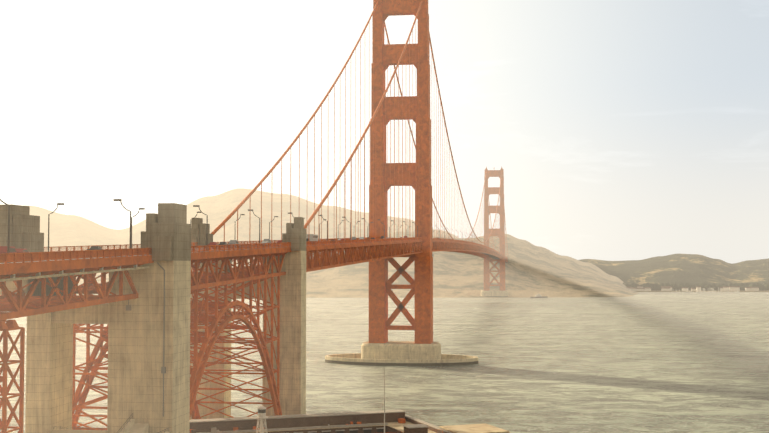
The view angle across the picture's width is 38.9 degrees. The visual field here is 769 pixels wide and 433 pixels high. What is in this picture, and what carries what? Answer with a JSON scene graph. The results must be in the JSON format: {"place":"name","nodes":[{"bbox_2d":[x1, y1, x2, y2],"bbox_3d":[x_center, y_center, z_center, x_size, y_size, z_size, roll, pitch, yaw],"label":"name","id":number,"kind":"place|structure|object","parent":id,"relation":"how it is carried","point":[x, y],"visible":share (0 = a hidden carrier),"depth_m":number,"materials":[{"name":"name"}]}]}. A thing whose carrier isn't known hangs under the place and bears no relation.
{"place":"outdoors","nodes":[
{"label":"outdoors","id":0,"kind":"place"},
{"bbox_2d":[25,188,458,251],"bbox_3d":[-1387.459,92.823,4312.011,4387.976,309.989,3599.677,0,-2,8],"label":"hills","id":1,"kind":"structure","parent":0,"point":[69,230],"depth_m":3217.71,"materials":[{"name":"beige plant"}]},
{"bbox_2d":[76,232,638,297],"bbox_3d":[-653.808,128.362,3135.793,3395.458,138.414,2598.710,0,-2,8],"label":"headland hills","id":2,"kind":"structure","parent":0,"point":[531,270],"depth_m":2132.39,"materials":[{"name":"beige plant"}]},
{"bbox_2d":[489,255,507,262],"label":"deck span","id":3,"kind":"object","parent":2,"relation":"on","point":[495,257],"visible":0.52,"depth_m":2097.42,"materials":[{"name":"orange metal"}]},
{"bbox_2d":[0,292,768,432],"bbox_3d":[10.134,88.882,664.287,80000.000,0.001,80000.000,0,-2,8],"label":"water","id":4,"kind":"structure","parent":0,"point":[659,362],"depth_m":630.98,"materials":[{"name":"grey liquid"}]},
{"bbox_2d":[325,341,477,362],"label":"pier","id":5,"kind":"structure","parent":4,"relation":"in","point":[400,352],"depth_m":652.84,"materials":[{"name":"concrete"}]},
{"bbox_2d":[369,0,432,343],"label":"tower","id":6,"kind":"structure","parent":5,"relation":"on","point":[384,57],"depth_m":664.41,"materials":[{"name":"orange metal"}]},
{"bbox_2d":[325,296,507,365],"bbox_3d":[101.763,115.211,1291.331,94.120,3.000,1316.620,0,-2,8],"label":"pier tide stain","id":7,"kind":"object","parent":4,"relation":"in","point":[402,364],"visible":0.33,"depth_m":642.98,"materials":[{"name":"concrete"}]},
{"bbox_2d":[481,290,507,295],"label":"pier","id":8,"kind":"structure","parent":4,"relation":"in","point":[494,293],"depth_m":1918.62,"materials":[{"name":"concrete"}]},
{"bbox_2d":[484,167,504,290],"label":"tower","id":9,"kind":"structure","parent":8,"relation":"on","point":[488,191],"depth_m":1930.31,"materials":[{"name":"orange metal"}]},
{"bbox_2d":[210,0,508,256],"bbox_3d":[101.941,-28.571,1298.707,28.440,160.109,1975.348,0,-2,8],"label":"cables","id":10,"kind":"object","parent":9,"relation":"attached to","point":[227,218],"visible":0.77,"depth_m":505.44,"materials":[{"name":"orange paint"}]},
{"bbox_2d":[224,30,505,251],"bbox_3d":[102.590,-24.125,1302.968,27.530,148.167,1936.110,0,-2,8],"label":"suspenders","id":11,"kind":"object","parent":10,"relation":"hanging from","point":[482,226],"visible":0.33,"depth_m":559.37,"materials":[{"name":"orange paint"}]},
{"bbox_2d":[530,294,547,297],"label":"tug boat","id":12,"kind":"object","parent":4,"relation":"on","point":[538,296],"visible":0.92,"depth_m":1893.64,"materials":[{"name":"white metal"}]},
{"bbox_2d":[671,287,739,292],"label":"sailboats","id":13,"kind":"object","parent":4,"relation":"on","point":[710,291],"visible":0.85,"depth_m":2230.27,"materials":[{"name":"white"}]},
{"bbox_2d":[0,0,768,263],"label":"sky","id":14,"kind":"structure","parent":0,"point":[618,130],"materials":[{"name":"white"}]},
{"bbox_2d":[579,254,768,284],"bbox_3d":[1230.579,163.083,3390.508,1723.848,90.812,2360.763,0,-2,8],"label":"hills","id":15,"kind":"structure","parent":0,"point":[693,269],"depth_m":2563.36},
{"bbox_2d":[634,290,768,291],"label":"shore ground","id":16,"kind":"structure","parent":0,"point":[701,291],"depth_m":2274.08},
{"bbox_2d":[627,286,758,290],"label":"shore town","id":17,"kind":"object","parent":16,"relation":"on","point":[663,288],"visible":0.48,"depth_m":2314.24,"materials":[{"name":"white"}]},
{"bbox_2d":[623,282,768,290],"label":"shore trees","id":18,"kind":"object","parent":16,"relation":"on","point":[679,286],"visible":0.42,"depth_m":2346.42,"materials":[{"name":"green plant"}]},
{"bbox_3d":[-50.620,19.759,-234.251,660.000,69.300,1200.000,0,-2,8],"label":"terrain","id":19,"kind":"structure","parent":0,"visible":0},
{"bbox_2d":[0,320,24,432],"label":"steel bent","id":20,"kind":"object","parent":19,"relation":"on","point":[7,326],"visible":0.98,"depth_m":153.69,"materials":[{"name":"red metal"}]},
{"bbox_2d":[0,248,153,320],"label":"bridge deck","id":21,"kind":"structure","parent":19,"relation":"on","point":[37,267],"depth_m":172.13,"materials":[{"name":"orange metal"}]},
{"bbox_2d":[0,246,21,253],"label":"vehicle","id":22,"kind":"object","parent":21,"relation":"on","point":[3,249],"visible":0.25,"depth_m":166.81,"materials":[{"name":"red paint"}]},
{"bbox_2d":[16,248,27,252],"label":"vehicle","id":23,"kind":"object","parent":21,"relation":"on","point":[22,250],"visible":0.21,"depth_m":191.16,"materials":[{"name":"red paint"}]},
{"bbox_2d":[0,199,505,262],"bbox_3d":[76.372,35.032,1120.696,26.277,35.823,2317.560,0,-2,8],"label":"street lamps","id":24,"kind":"object","parent":21,"relation":"on","point":[8,243],"visible":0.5,"depth_m":265.26,"materials":[{"name":"grey metal"}]},
{"bbox_2d":[0,203,190,432],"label":"pylon","id":25,"kind":"object","parent":19,"relation":"on","point":[135,359],"visible":0.69,"depth_m":204.55,"materials":[{"name":"concrete"}]},
{"bbox_2d":[126,262,165,416],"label":"pylon fittings","id":26,"kind":"object","parent":25,"relation":"attached to","point":[163,368],"visible":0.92,"depth_m":202.15,"materials":[{"name":"silver metal"}]},
{"bbox_2d":[52,419,170,432],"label":"ground","id":27,"kind":"structure","parent":19,"relation":"on","point":[131,426],"depth_m":200.77,"materials":[{"name":"concrete"}]},
{"bbox_2d":[65,413,167,432],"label":"terrace handrails","id":28,"kind":"object","parent":27,"relation":"on","point":[118,430],"visible":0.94,"depth_m":204.79,"materials":[{"name":"red metal"}]},
{"bbox_2d":[72,276,281,429],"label":"steel arch","id":29,"kind":"structure","parent":19,"relation":"on","point":[205,312],"depth_m":271.24,"materials":[{"name":"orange metal"}]},
{"bbox_2d":[44,242,290,293],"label":"bridge deck","id":30,"kind":"structure","parent":29,"relation":"on","point":[202,278],"depth_m":262.12,"materials":[{"name":"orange metal"}]},
{"bbox_2d":[87,246,102,249],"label":"vehicle","id":31,"kind":"object","parent":30,"relation":"on","point":[95,248],"visible":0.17,"depth_m":223.26,"materials":[{"name":"grey paint"}]},
{"bbox_2d":[228,240,238,247],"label":"vehicle","id":32,"kind":"object","parent":30,"relation":"on","point":[233,242],"visible":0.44,"depth_m":300.42,"materials":[{"name":"grey paint"}]},
{"bbox_2d":[190,217,305,419],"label":"pylon","id":33,"kind":"object","parent":19,"relation":"on","point":[292,396],"visible":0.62,"depth_m":315.50,"materials":[{"name":"concrete"}]},
{"bbox_2d":[189,410,508,432],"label":"fort","id":34,"kind":"structure","parent":19,"relation":"on","point":[398,421],"depth_m":293.54,"materials":[{"name":"brick"}]},
{"bbox_2d":[256,406,267,432],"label":"lighthouse","id":35,"kind":"object","parent":34,"relation":"on","point":[261,416],"visible":1,"depth_m":270.09,"materials":[{"name":"white paint"}]},
{"bbox_2d":[384,367,384,432],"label":"flagpole","id":36,"kind":"object","parent":34,"relation":"on","point":[384,399],"visible":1,"depth_m":273.10,"materials":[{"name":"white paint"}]},
{"bbox_3d":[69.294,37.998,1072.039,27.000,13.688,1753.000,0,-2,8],"label":"deck joints","id":37,"kind":"object","parent":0,"visible":0},
{"bbox_2d":[216,237,422,272],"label":"deck span","id":38,"kind":"object","parent":37,"relation":"on","point":[327,255],"visible":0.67,"depth_m":425.69,"materials":[{"name":"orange metal"}]},
{"bbox_2d":[306,234,317,240],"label":"vehicle","id":39,"kind":"object","parent":38,"relation":"on","point":[312,237],"visible":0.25,"depth_m":428.84,"materials":[{"name":"white paint"}]},
{"bbox_2d":[387,237,501,258],"bbox_3d":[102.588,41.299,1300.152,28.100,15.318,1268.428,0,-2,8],"label":"bridge deck","id":40,"kind":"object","parent":37,"relation":"on","point":[467,247],"visible":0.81,"depth_m":1026.11,"materials":[{"name":"orange metal"}]}
]}

